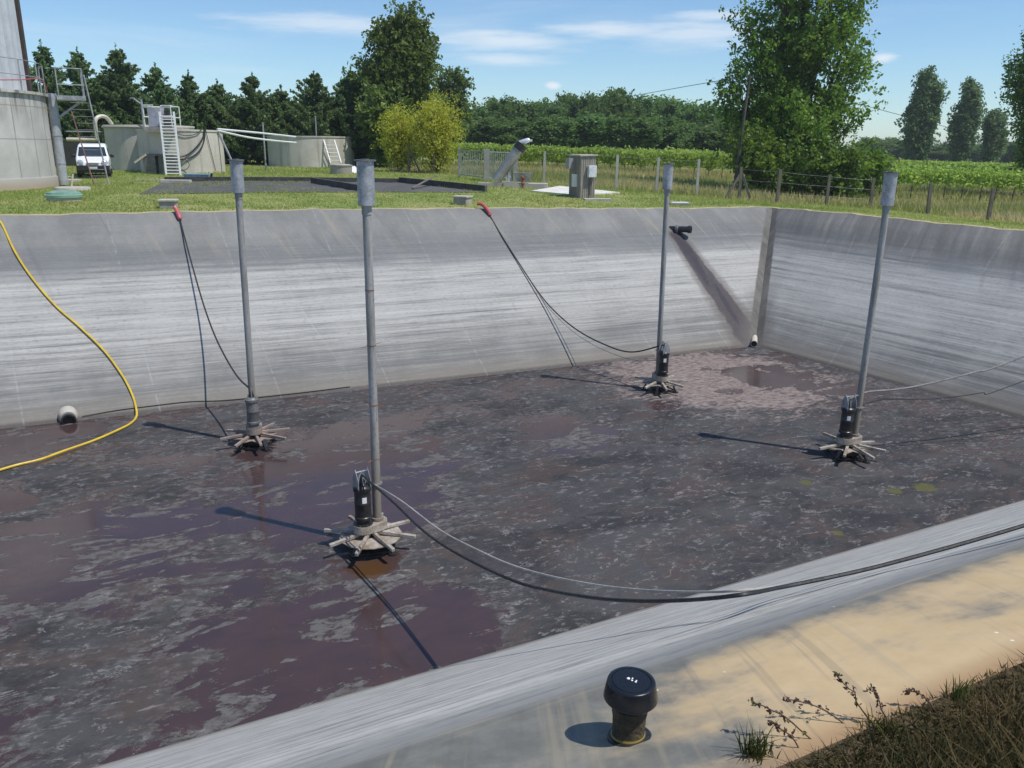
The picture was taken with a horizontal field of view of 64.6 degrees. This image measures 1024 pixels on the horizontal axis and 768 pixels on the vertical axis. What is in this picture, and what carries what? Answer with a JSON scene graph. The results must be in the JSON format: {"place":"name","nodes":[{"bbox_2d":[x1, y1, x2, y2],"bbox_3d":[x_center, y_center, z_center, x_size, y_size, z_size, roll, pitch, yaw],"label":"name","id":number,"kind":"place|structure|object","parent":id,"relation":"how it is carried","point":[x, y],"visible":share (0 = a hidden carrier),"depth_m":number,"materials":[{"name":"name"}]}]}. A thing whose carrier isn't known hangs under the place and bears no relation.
{"place":"outdoors","nodes":[
{"label":"outdoors","id":0,"kind":"place"},
{"bbox_2d":[0,207,771,428],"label":"bank","id":1,"kind":"structure","parent":0,"point":[456,295],"depth_m":23.52,"materials":[{"name":"concrete"}]},
{"bbox_2d":[58,406,77,424],"bbox_3d":[-10.443,0.756,19.055,0.424,0.422,0.540,-9,19,-29],"label":"drain pipe","id":2,"kind":"object","parent":1,"relation":"attached to","point":[67,414],"visible":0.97,"depth_m":18.93,"materials":[{"name":"plastic"}]},
{"bbox_2d":[82,386,349,416],"bbox_3d":[-7.284,0.389,20.518,6.418,0.080,0.098,-7,18,-24],"label":"drain line","id":3,"kind":"object","parent":1,"relation":"on","point":[214,400],"visible":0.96,"depth_m":20.43,"materials":[{"name":"black rubber"}]},
{"bbox_2d":[0,346,1023,767],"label":"basin floor","id":4,"kind":"structure","parent":0,"point":[172,576],"depth_m":14.35,"materials":[{"name":"liquid"}]},
{"bbox_2d":[0,220,137,470],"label":"yellow hose","id":5,"kind":"object","parent":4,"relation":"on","point":[102,349],"visible":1,"depth_m":19.99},
{"bbox_2d":[220,159,289,451],"bbox_3d":[-5.532,-1.546,16.819,1.402,6.031,1.390,14,21,38],"label":"surface aerator","id":6,"kind":"object","parent":4,"relation":"on","point":[255,434],"visible":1,"depth_m":17.14,"materials":[{"name":"metal"}]},
{"bbox_2d":[173,206,249,388],"bbox_3d":[-7.637,-2.502,20.427,0.199,3.365,8.780,-9,19,-29],"label":"power cable","id":7,"kind":"object","parent":6,"relation":"attached to","point":[177,212],"visible":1,"depth_m":21.76,"materials":[{"name":"black rubber"}]},
{"bbox_2d":[324,159,415,560],"bbox_3d":[-2.274,-0.268,12.395,1.410,6.128,1.404,10,19,29],"label":"surface aerator","id":8,"kind":"object","parent":4,"relation":"on","point":[367,530],"visible":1,"depth_m":12.76,"materials":[{"name":"metal"}]},
{"bbox_2d":[361,474,1023,602],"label":"power cable","id":9,"kind":"object","parent":8,"relation":"attached to","point":[848,573],"visible":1,"depth_m":6.81,"materials":[{"name":"black rubber"}]},
{"bbox_2d":[363,478,1022,592],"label":"cable","id":10,"kind":"object","parent":8,"relation":"attached to","point":[671,591],"visible":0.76,"depth_m":7.63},
{"bbox_2d":[634,163,687,395],"bbox_3d":[4.069,-2.690,21.222,1.449,5.986,1.425,-5,17,-20],"label":"surface aerator","id":11,"kind":"object","parent":4,"relation":"on","point":[660,380],"visible":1,"depth_m":21.52,"materials":[{"name":"metal"}]},
{"bbox_2d":[477,201,664,352],"bbox_3d":[1.534,-3.377,24.606,0.319,3.762,8.801,-11,20,-36],"label":"power cable","id":12,"kind":"object","parent":11,"relation":"attached to","point":[485,207],"visible":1,"depth_m":25.49,"materials":[{"name":"black rubber"}]},
{"bbox_2d":[812,171,899,463],"bbox_3d":[7.243,-1.290,16.614,1.382,5.948,1.457,2,16,4],"label":"surface aerator","id":13,"kind":"object","parent":4,"relation":"on","point":[847,442],"visible":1,"depth_m":16.99,"materials":[{"name":"metal"}]},
{"bbox_2d":[850,356,1023,398],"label":"power cable","id":14,"kind":"object","parent":13,"relation":"attached to","point":[940,380],"visible":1,"depth_m":17.43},
{"bbox_2d":[0,156,1023,767],"bbox_3d":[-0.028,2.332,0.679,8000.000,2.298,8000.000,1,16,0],"label":"ground","id":15,"kind":"structure","parent":0,"point":[530,206],"depth_m":26.75,"materials":[{"name":"green plant"}]},
{"bbox_2d":[0,0,109,190],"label":"concrete silo","id":16,"kind":"object","parent":15,"relation":"on","point":[27,155],"visible":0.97,"depth_m":31.13,"materials":[{"name":"concrete"}]},
{"bbox_2d":[29,39,88,137],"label":"conifer tree","id":17,"kind":"object","parent":15,"relation":"on","point":[44,59],"visible":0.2,"depth_m":56.88,"materials":[{"name":"green plant"}]},
{"bbox_2d":[44,190,82,201],"bbox_3d":[-14.202,-5.873,25.689,1.100,0.535,1.100,1,16,0],"label":"manhole","id":18,"kind":"object","parent":15,"relation":"on","point":[62,195],"visible":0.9,"depth_m":25.29,"materials":[{"name":"plastic"}]},
{"bbox_2d":[54,174,90,190],"bbox_3d":[-16.631,-7.575,30.620,1.240,0.707,1.240,1,16,0],"label":"well cover","id":19,"kind":"object","parent":15,"relation":"on","point":[78,188],"visible":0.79,"depth_m":30.34,"materials":[{"name":"concrete"}]},
{"bbox_2d":[52,142,100,165],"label":"shadowed wall","id":20,"kind":"structure","parent":15,"relation":"on","point":[70,148],"depth_m":50.89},
{"bbox_2d":[48,47,121,142],"bbox_3d":[-29.569,-19.427,56.831,6.679,8.018,7.327,-11,20,-35],"label":"conifer tree","id":21,"kind":"object","parent":15,"relation":"on","point":[77,60],"visible":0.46,"depth_m":55.96,"materials":[{"name":"green plant"}]},
{"bbox_2d":[71,143,113,176],"bbox_3d":[-20.514,-10.999,39.733,1.858,1.565,3.625,-6,18,-23],"label":"parked van","id":22,"kind":"object","parent":15,"relation":"on","point":[93,162],"visible":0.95,"depth_m":38.72,"materials":[{"name":"white paint"}]},
{"bbox_2d":[58,42,178,139],"bbox_3d":[-27.947,-20.020,58.190,8.961,8.412,8.259,-4,17,-17],"label":"conifer tree","id":23,"kind":"object","parent":15,"relation":"on","point":[117,81],"visible":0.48,"depth_m":56.72,"materials":[{"name":"green plant"}]},
{"bbox_2d":[101,124,194,170],"bbox_3d":[-20.783,-13.349,46.660,4.912,2.927,4.912,1,16,0],"label":"round tank","id":24,"kind":"object","parent":15,"relation":"on","point":[121,142],"visible":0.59,"depth_m":44.48,"materials":[{"name":"concrete"}]},
{"bbox_2d":[66,114,112,141],"bbox_3d":[-23.435,-14.219,44.965,2.470,1.477,0.684,-8,18,-28],"label":"gooseneck pipe","id":25,"kind":"object","parent":24,"relation":"attached to","point":[106,117],"visible":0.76,"depth_m":44.95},
{"bbox_2d":[93,62,209,129],"bbox_3d":[-24.837,-18.832,56.721,6.883,7.020,7.575,1,16,0],"label":"conifer tree","id":26,"kind":"object","parent":15,"relation":"on","point":[160,92],"visible":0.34,"depth_m":56.07,"materials":[{"name":"green plant"}]},
{"bbox_2d":[134,104,181,173],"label":"control platform","id":27,"kind":"structure","parent":15,"relation":"on","point":[151,163],"depth_m":41.95,"materials":[{"name":"metal"}]},
{"bbox_2d":[157,199,178,208],"bbox_3d":[-10.357,-5.381,24.440,0.520,0.378,0.580,-3,17,-11],"label":"valve box","id":28,"kind":"object","parent":15,"relation":"on","point":[168,203],"visible":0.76,"depth_m":24.20,"materials":[{"name":"concrete"}]},
{"bbox_2d":[158,111,181,175],"bbox_3d":[-17.338,-12.185,41.064,1.141,3.119,0.799,1,16,0],"label":"ladder","id":29,"kind":"object","parent":15,"relation":"on","point":[163,144],"visible":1,"depth_m":41.04,"materials":[{"name":"metal"}]},
{"bbox_2d":[135,129,225,173],"bbox_3d":[-18.039,-12.492,44.337,4.427,2.703,4.427,1,16,0],"label":"round tank","id":30,"kind":"object","parent":15,"relation":"on","point":[151,143],"visible":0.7,"depth_m":42.63,"materials":[{"name":"concrete"}]},
{"bbox_2d":[164,69,227,140],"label":"conifer tree","id":31,"kind":"object","parent":15,"relation":"on","point":[188,84],"visible":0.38,"depth_m":58.10,"materials":[{"name":"green plant"}]},
{"bbox_2d":[180,78,252,162],"bbox_3d":[-21.204,-19.252,59.711,7.591,6.201,7.926,-8,19,-29],"label":"conifer tree","id":32,"kind":"object","parent":15,"relation":"on","point":[218,92],"visible":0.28,"depth_m":59.17,"materials":[{"name":"green plant"}]},
{"bbox_2d":[206,72,298,164],"bbox_3d":[-18.278,-19.030,58.495,7.843,6.548,8.693,1,16,0],"label":"conifer tree","id":33,"kind":"object","parent":15,"relation":"on","point":[253,120],"visible":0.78,"depth_m":57.43,"materials":[{"name":"green plant"}]},
{"bbox_2d":[248,84,305,159],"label":"conifer tree","id":34,"kind":"object","parent":15,"relation":"on","point":[281,96],"visible":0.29,"depth_m":58.39,"materials":[{"name":"green plant"}]},
{"bbox_2d":[164,177,398,182],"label":"bed wall","id":35,"kind":"structure","parent":15,"relation":"on","point":[388,180],"depth_m":37.28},
{"bbox_2d":[240,70,362,157],"bbox_3d":[-14.373,-19.038,58.271,8.319,6.802,7.271,1,16,0],"label":"conifer tree","id":36,"kind":"object","parent":15,"relation":"on","point":[316,99],"visible":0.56,"depth_m":57.02,"materials":[{"name":"green plant"}]},
{"bbox_2d":[140,181,479,193],"bbox_3d":[-8.200,-8.425,34.586,13.138,0.208,8.903,-4,17,-16],"label":"drying bed","id":37,"kind":"object","parent":15,"relation":"on","point":[390,187],"visible":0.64,"depth_m":33.48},
{"bbox_2d":[266,136,354,167],"bbox_3d":[-14.150,-16.201,57.304,6.045,2.524,6.045,1,16,0],"label":"round tank","id":38,"kind":"object","parent":15,"relation":"on","point":[307,151],"visible":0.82,"depth_m":54.72,"materials":[{"name":"concrete"}]},
{"bbox_2d":[280,71,371,161],"bbox_3d":[-11.632,-19.291,59.228,8.550,6.810,7.985,14,21,38],"label":"conifer tree","id":39,"kind":"object","parent":15,"relation":"on","point":[345,126],"visible":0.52,"depth_m":58.10,"materials":[{"name":"green plant"}]},
{"bbox_2d":[310,178,356,190],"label":"bed wall","id":40,"kind":"structure","parent":15,"relation":"on","point":[340,184],"depth_m":33.86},
{"bbox_2d":[330,164,352,173],"bbox_3d":[-9.567,-11.949,45.411,1.260,0.740,1.260,1,16,0],"label":"well ring","id":41,"kind":"object","parent":15,"relation":"on","point":[341,168],"visible":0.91,"depth_m":44.90,"materials":[{"name":"concrete"}]},
{"bbox_2d":[330,50,376,165],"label":"broadleaf tree","id":42,"kind":"object","parent":15,"relation":"on","point":[355,80],"visible":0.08,"depth_m":58.68,"materials":[{"name":"green plant"}]},
{"bbox_2d":[349,76,415,167],"bbox_3d":[-9.111,-17.972,56.269,5.188,6.352,4.517,1,16,0],"label":"broadleaf tree","id":43,"kind":"object","parent":15,"relation":"on","point":[370,108],"visible":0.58,"depth_m":55.11,"materials":[{"name":"green plant"}]},
{"bbox_2d":[371,98,420,171],"bbox_3d":[-6.791,-14.906,49.668,3.485,5.036,3.356,12,20,35],"label":"yellow bush","id":44,"kind":"object","parent":15,"relation":"on","point":[399,136],"visible":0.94,"depth_m":49.31,"materials":[{"name":"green plant"}]},
{"bbox_2d":[351,0,449,164],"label":"broadleaf tree","id":45,"kind":"object","parent":15,"relation":"on","point":[406,56],"visible":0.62,"depth_m":55.94,"materials":[{"name":"green plant"}]},
{"bbox_2d":[401,89,468,172],"bbox_3d":[-4.523,-14.909,48.869,3.992,5.529,4.525,1,16,0],"label":"yellow bush","id":46,"kind":"object","parent":15,"relation":"on","point":[438,141],"visible":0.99,"depth_m":48.33,"materials":[{"name":"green plant"}]},
{"bbox_2d":[399,177,486,191],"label":"bed wall","id":47,"kind":"structure","parent":15,"relation":"on","point":[472,187],"depth_m":35.67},
{"bbox_2d":[432,65,477,160],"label":"broadleaf tree","id":48,"kind":"object","parent":15,"relation":"on","point":[457,82],"visible":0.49,"depth_m":79.57,"materials":[{"name":"green plant"}]},
{"bbox_2d":[452,195,472,204],"bbox_3d":[-1.731,-6.365,28.312,0.560,0.418,0.580,7,17,19],"label":"valve box","id":49,"kind":"object","parent":15,"relation":"on","point":[462,199],"visible":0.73,"depth_m":28.08,"materials":[{"name":"concrete"}]},
{"bbox_2d":[458,148,483,177],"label":"bar gate","id":50,"kind":"structure","parent":15,"relation":"on","point":[459,174],"depth_m":43.81,"materials":[{"name":"metal"}]},
{"bbox_2d":[466,106,497,158],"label":"woodland tree","id":51,"kind":"object","parent":15,"relation":"on","point":[478,113],"visible":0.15,"depth_m":104.77,"materials":[{"name":"green plant"}]},
{"bbox_2d":[461,116,514,159],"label":"woodland tree","id":52,"kind":"object","parent":15,"relation":"on","point":[479,131],"visible":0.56,"depth_m":96.05,"materials":[{"name":"green plant"}]},
{"bbox_2d":[471,98,516,122],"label":"woodland tree","id":53,"kind":"object","parent":15,"relation":"on","point":[497,111],"visible":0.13,"depth_m":107.92,"materials":[{"name":"green plant"}]},
{"bbox_2d":[478,138,531,187],"bbox_3d":[-0.312,-10.164,37.349,2.459,2.288,0.850,1,16,0],"label":"screw conveyor","id":54,"kind":"object","parent":15,"relation":"on","point":[509,161],"visible":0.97,"depth_m":37.14,"materials":[{"name":"metal"}]},
{"bbox_2d":[482,93,538,122],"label":"woodland tree","id":55,"kind":"object","parent":15,"relation":"on","point":[519,110],"visible":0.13,"depth_m":110.82,"materials":[{"name":"green plant"}]},
{"bbox_2d":[0,165,1023,228],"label":"lawn grass","id":56,"kind":"structure","parent":15,"relation":"on","point":[308,170],"depth_m":31.30,"materials":[{"name":"plant"}]},
{"bbox_2d":[484,118,541,160],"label":"woodland tree","id":57,"kind":"object","parent":15,"relation":"on","point":[509,132],"visible":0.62,"depth_m":94.51,"materials":[{"name":"green plant"}]},
{"bbox_2d":[523,101,562,145],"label":"woodland tree","id":58,"kind":"object","parent":15,"relation":"on","point":[534,105],"visible":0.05,"depth_m":112.70,"materials":[{"name":"green plant"}]},
{"bbox_2d":[527,97,570,119],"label":"woodland tree","id":59,"kind":"object","parent":15,"relation":"on","point":[556,111],"visible":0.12,"depth_m":116.37,"materials":[{"name":"green plant"}]},
{"bbox_2d":[525,114,590,162],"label":"woodland tree","id":60,"kind":"object","parent":15,"relation":"on","point":[561,131],"visible":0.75,"depth_m":93.88,"materials":[{"name":"green plant"}]},
{"bbox_2d":[394,142,732,177],"bbox_3d":[1.603,-16.841,60.601,30.191,2.401,1.357,3,16,5],"label":"vine row","id":61,"kind":"object","parent":15,"relation":"on","point":[711,160],"visible":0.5,"depth_m":59.95,"materials":[{"name":"green plant"}]},
{"bbox_2d":[418,141,731,168],"bbox_3d":[1.947,-17.885,62.636,30.249,1.633,1.312,3,16,5],"label":"vine row","id":62,"kind":"object","parent":15,"relation":"on","point":[634,152],"visible":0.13,"depth_m":62.07,"materials":[{"name":"green plant"}]},
{"bbox_2d":[532,186,619,194],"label":"white paving","id":63,"kind":"structure","parent":15,"relation":"on","point":[561,190],"depth_m":36.20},
{"bbox_2d":[426,142,727,167],"bbox_3d":[2.254,-18.553,64.836,30.249,1.633,1.312,3,16,5],"label":"vine row","id":64,"kind":"object","parent":15,"relation":"on","point":[608,148],"visible":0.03,"depth_m":64.24,"materials":[{"name":"green plant"}]},
{"bbox_2d":[565,154,597,198],"bbox_3d":[2.800,-8.475,33.217,1.072,1.824,1.200,-6,18,-23],"label":"switch cabinet","id":65,"kind":"object","parent":15,"relation":"on","point":[582,171],"visible":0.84,"depth_m":32.93,"materials":[{"name":"metal"}]},
{"bbox_2d":[559,90,611,119],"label":"woodland tree","id":66,"kind":"object","parent":15,"relation":"on","point":[593,107],"visible":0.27,"depth_m":106.12,"materials":[{"name":"green plant"}]},
{"bbox_2d":[572,111,620,148],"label":"woodland tree","id":67,"kind":"object","parent":15,"relation":"on","point":[597,130],"visible":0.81,"depth_m":94.59,"materials":[{"name":"green plant"}]},
{"bbox_2d":[580,86,635,162],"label":"woodland tree","id":68,"kind":"object","parent":15,"relation":"on","point":[618,107],"visible":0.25,"depth_m":108.48,"materials":[{"name":"green plant"}]},
{"bbox_2d":[543,151,700,193],"bbox_3d":[5.207,-10.362,40.271,8.129,2.232,0.588,8,18,23],"label":"wire fence","id":69,"kind":"object","parent":15,"relation":"on","point":[657,172],"visible":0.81,"depth_m":39.71,"materials":[{"name":"metal"}]},
{"bbox_2d":[607,89,648,117],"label":"woodland tree","id":70,"kind":"object","parent":15,"relation":"on","point":[639,110],"visible":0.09,"depth_m":110.51,"materials":[{"name":"green plant"}]},
{"bbox_2d":[609,112,667,164],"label":"woodland tree","id":71,"kind":"object","parent":15,"relation":"on","point":[640,132],"visible":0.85,"depth_m":93.47,"materials":[{"name":"green plant"}]},
{"bbox_2d":[637,94,667,120],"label":"woodland tree","id":72,"kind":"object","parent":15,"relation":"on","point":[654,108],"visible":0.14,"depth_m":114.06,"materials":[{"name":"green plant"}]},
{"bbox_2d":[658,99,678,119],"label":"woodland tree","id":73,"kind":"object","parent":15,"relation":"on","point":[669,109],"visible":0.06,"depth_m":116.63,"materials":[{"name":"green plant"}]},
{"bbox_2d":[645,114,699,150],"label":"woodland tree","id":74,"kind":"object","parent":15,"relation":"on","point":[680,134],"visible":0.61,"depth_m":95.62,"materials":[{"name":"green plant"}]},
{"bbox_2d":[649,94,701,112],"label":"woodland tree","id":75,"kind":"object","parent":15,"relation":"on","point":[681,106],"visible":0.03,"depth_m":117.51,"materials":[{"name":"green plant"}]},
{"bbox_2d":[673,100,721,165],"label":"woodland tree","id":76,"kind":"object","parent":15,"relation":"on","point":[692,113],"visible":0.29,"depth_m":106.55,"materials":[{"name":"green plant"}]},
{"bbox_2d":[382,159,1023,223],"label":"meadow grass","id":77,"kind":"structure","parent":15,"relation":"on","point":[716,190],"depth_m":46.98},
{"bbox_2d":[689,118,736,167],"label":"woodland tree","id":78,"kind":"object","parent":15,"relation":"on","point":[708,135],"visible":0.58,"depth_m":96.48,"materials":[{"name":"green plant"}]},
{"bbox_2d":[734,75,753,187],"bbox_3d":[12.507,-13.334,43.984,0.635,6.482,0.180,1,16,0],"label":"utility pole","id":79,"kind":"object","parent":15,"relation":"on","point":[749,77],"visible":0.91,"depth_m":43.76,"materials":[{"name":"grey wood"}]},
{"bbox_2d":[721,120,799,193],"bbox_3d":[13.836,-12.273,44.857,4.117,4.398,4.260,1,16,0],"label":"undergrowth shrub","id":80,"kind":"object","parent":15,"relation":"on","point":[754,156],"visible":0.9,"depth_m":44.24,"materials":[{"name":"green plant"}]},
{"bbox_2d":[699,0,888,195],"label":"poplar tree","id":81,"kind":"object","parent":15,"relation":"on","point":[801,49],"visible":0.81,"depth_m":45.57,"materials":[{"name":"green plant"}]},
{"bbox_2d":[766,131,823,196],"bbox_3d":[15.528,-12.249,45.886,3.603,4.162,3.620,1,16,0],"label":"undergrowth shrub","id":82,"kind":"object","parent":15,"relation":"on","point":[802,162],"visible":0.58,"depth_m":44.99,"materials":[{"name":"green plant"}]},
{"bbox_2d":[793,142,879,201],"bbox_3d":[18.309,-11.646,45.587,4.682,4.266,3.366,1,16,0],"label":"undergrowth shrub","id":83,"kind":"object","parent":15,"relation":"on","point":[847,164],"visible":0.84,"depth_m":45.09,"materials":[{"name":"green plant"}]},
{"bbox_2d":[846,136,896,198],"bbox_3d":[21.272,-12.605,48.341,3.634,4.147,3.384,-9,19,-29],"label":"undergrowth shrub","id":84,"kind":"object","parent":15,"relation":"on","point":[877,170],"visible":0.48,"depth_m":47.55,"materials":[{"name":"green plant"}]},
{"bbox_2d":[725,167,1023,220],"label":"wire fence","id":85,"kind":"object","parent":15,"relation":"on","point":[740,177],"visible":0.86,"depth_m":37.57,"materials":[{"name":"brown wood"}]},
{"bbox_2d":[856,705,901,740],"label":"grass tuft","id":86,"kind":"object","parent":15,"relation":"on","point":[883,724],"visible":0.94,"depth_m":3.86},
{"bbox_2d":[868,137,905,158],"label":"woodland tree","id":87,"kind":"object","parent":15,"relation":"on","point":[891,145],"visible":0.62,"depth_m":198.63,"materials":[{"name":"green plant"}]},
{"bbox_2d":[894,65,950,160],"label":"poplar tree","id":88,"kind":"object","parent":15,"relation":"on","point":[928,96],"visible":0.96,"depth_m":117.76,"materials":[{"name":"green plant"}]},
{"bbox_2d":[851,167,1023,202],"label":"vine row","id":89,"kind":"object","parent":15,"relation":"on","point":[966,176],"visible":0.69,"depth_m":50.62,"materials":[{"name":"green plant"}]},
{"bbox_2d":[927,143,951,161],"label":"woodland tree","id":90,"kind":"object","parent":15,"relation":"on","point":[939,153],"visible":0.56,"depth_m":198.75,"materials":[{"name":"green plant"}]},
{"bbox_2d":[892,163,1019,183],"bbox_3d":[35.099,-14.256,55.593,30.249,1.633,1.312,4,16,4],"label":"vine row","id":91,"kind":"object","parent":15,"relation":"on","point":[996,168],"visible":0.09,"depth_m":55.86,"materials":[{"name":"green plant"}]},
{"bbox_2d":[889,160,1022,181],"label":"vine row","id":92,"kind":"object","parent":15,"relation":"on","point":[924,164],"visible":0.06,"depth_m":58.91,"materials":[{"name":"green plant"}]},
{"bbox_2d":[889,164,1023,188],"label":"vine row","id":93,"kind":"object","parent":15,"relation":"on","point":[947,168],"visible":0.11,"depth_m":53.07,"materials":[{"name":"green plant"}]},
{"bbox_2d":[943,675,983,704],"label":"grass tuft","id":94,"kind":"object","parent":15,"relation":"on","point":[958,692],"visible":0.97,"depth_m":4.10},
{"bbox_2d":[943,76,986,162],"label":"poplar tree","id":95,"kind":"object","parent":15,"relation":"on","point":[968,115],"visible":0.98,"depth_m":122.60,"materials":[{"name":"green plant"}]},
{"bbox_2d":[976,106,1012,162],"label":"poplar tree","id":96,"kind":"object","parent":15,"relation":"on","point":[994,124],"visible":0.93,"depth_m":125.20,"materials":[{"name":"green plant"}]},
{"bbox_2d":[994,25,1023,194],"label":"poplar tree","id":97,"kind":"object","parent":15,"relation":"on","point":[1017,86],"visible":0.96,"depth_m":56.59,"materials":[{"name":"green plant"}]},
{"bbox_2d":[999,142,1020,163],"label":"woodland tree","id":98,"kind":"object","parent":15,"relation":"on","point":[1004,159],"visible":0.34,"depth_m":198.78,"materials":[{"name":"green plant"}]},
{"bbox_2d":[20,0,1023,147],"label":"sky","id":99,"kind":"structure","parent":0,"point":[534,50],"materials":[{"name":"blue"}]},
{"bbox_2d":[92,500,1023,767],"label":"bank","id":100,"kind":"structure","parent":0,"point":[932,622],"depth_m":5.06,"materials":[{"name":"concrete"}]},
{"bbox_2d":[603,666,657,746],"bbox_3d":[0.588,1.644,4.050,0.270,0.387,0.270,1,16,0],"label":"vent pipe","id":101,"kind":"object","parent":100,"relation":"on","point":[630,695],"visible":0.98,"depth_m":3.98,"materials":[{"name":"black paint"}]},
{"bbox_2d":[734,713,785,764],"bbox_3d":[1.151,1.652,3.774,0.272,0.170,0.269,-10,19,-31],"label":"grass tuft","id":102,"kind":"object","parent":100,"relation":"on","point":[756,752],"visible":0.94,"depth_m":3.74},
{"bbox_2d":[748,696,810,738],"bbox_3d":[1.282,1.610,3.887,0.306,0.138,0.080,9,18,26],"label":"weed plant","id":103,"kind":"object","parent":100,"relation":"on","point":[769,710],"visible":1,"depth_m":3.88,"materials":[{"name":"brown plant"}]},
{"bbox_2d":[782,697,844,723],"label":"weed plant","id":104,"kind":"object","parent":100,"relation":"on","point":[795,700],"visible":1,"depth_m":4.02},
{"bbox_2d":[832,671,870,717],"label":"weed plant","id":105,"kind":"object","parent":100,"relation":"on","point":[839,679],"visible":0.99,"depth_m":3.99,"materials":[{"name":"brown plant"}]},
{"bbox_2d":[749,647,1023,767],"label":"bank weeds","id":106,"kind":"object","parent":100,"relation":"on","point":[961,755],"visible":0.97,"depth_m":3.75,"materials":[{"name":"plant"}]},
{"bbox_2d":[756,208,1023,418],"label":"bank","id":107,"kind":"structure","parent":0,"point":[950,301],"depth_m":24.85,"materials":[{"name":"concrete"}]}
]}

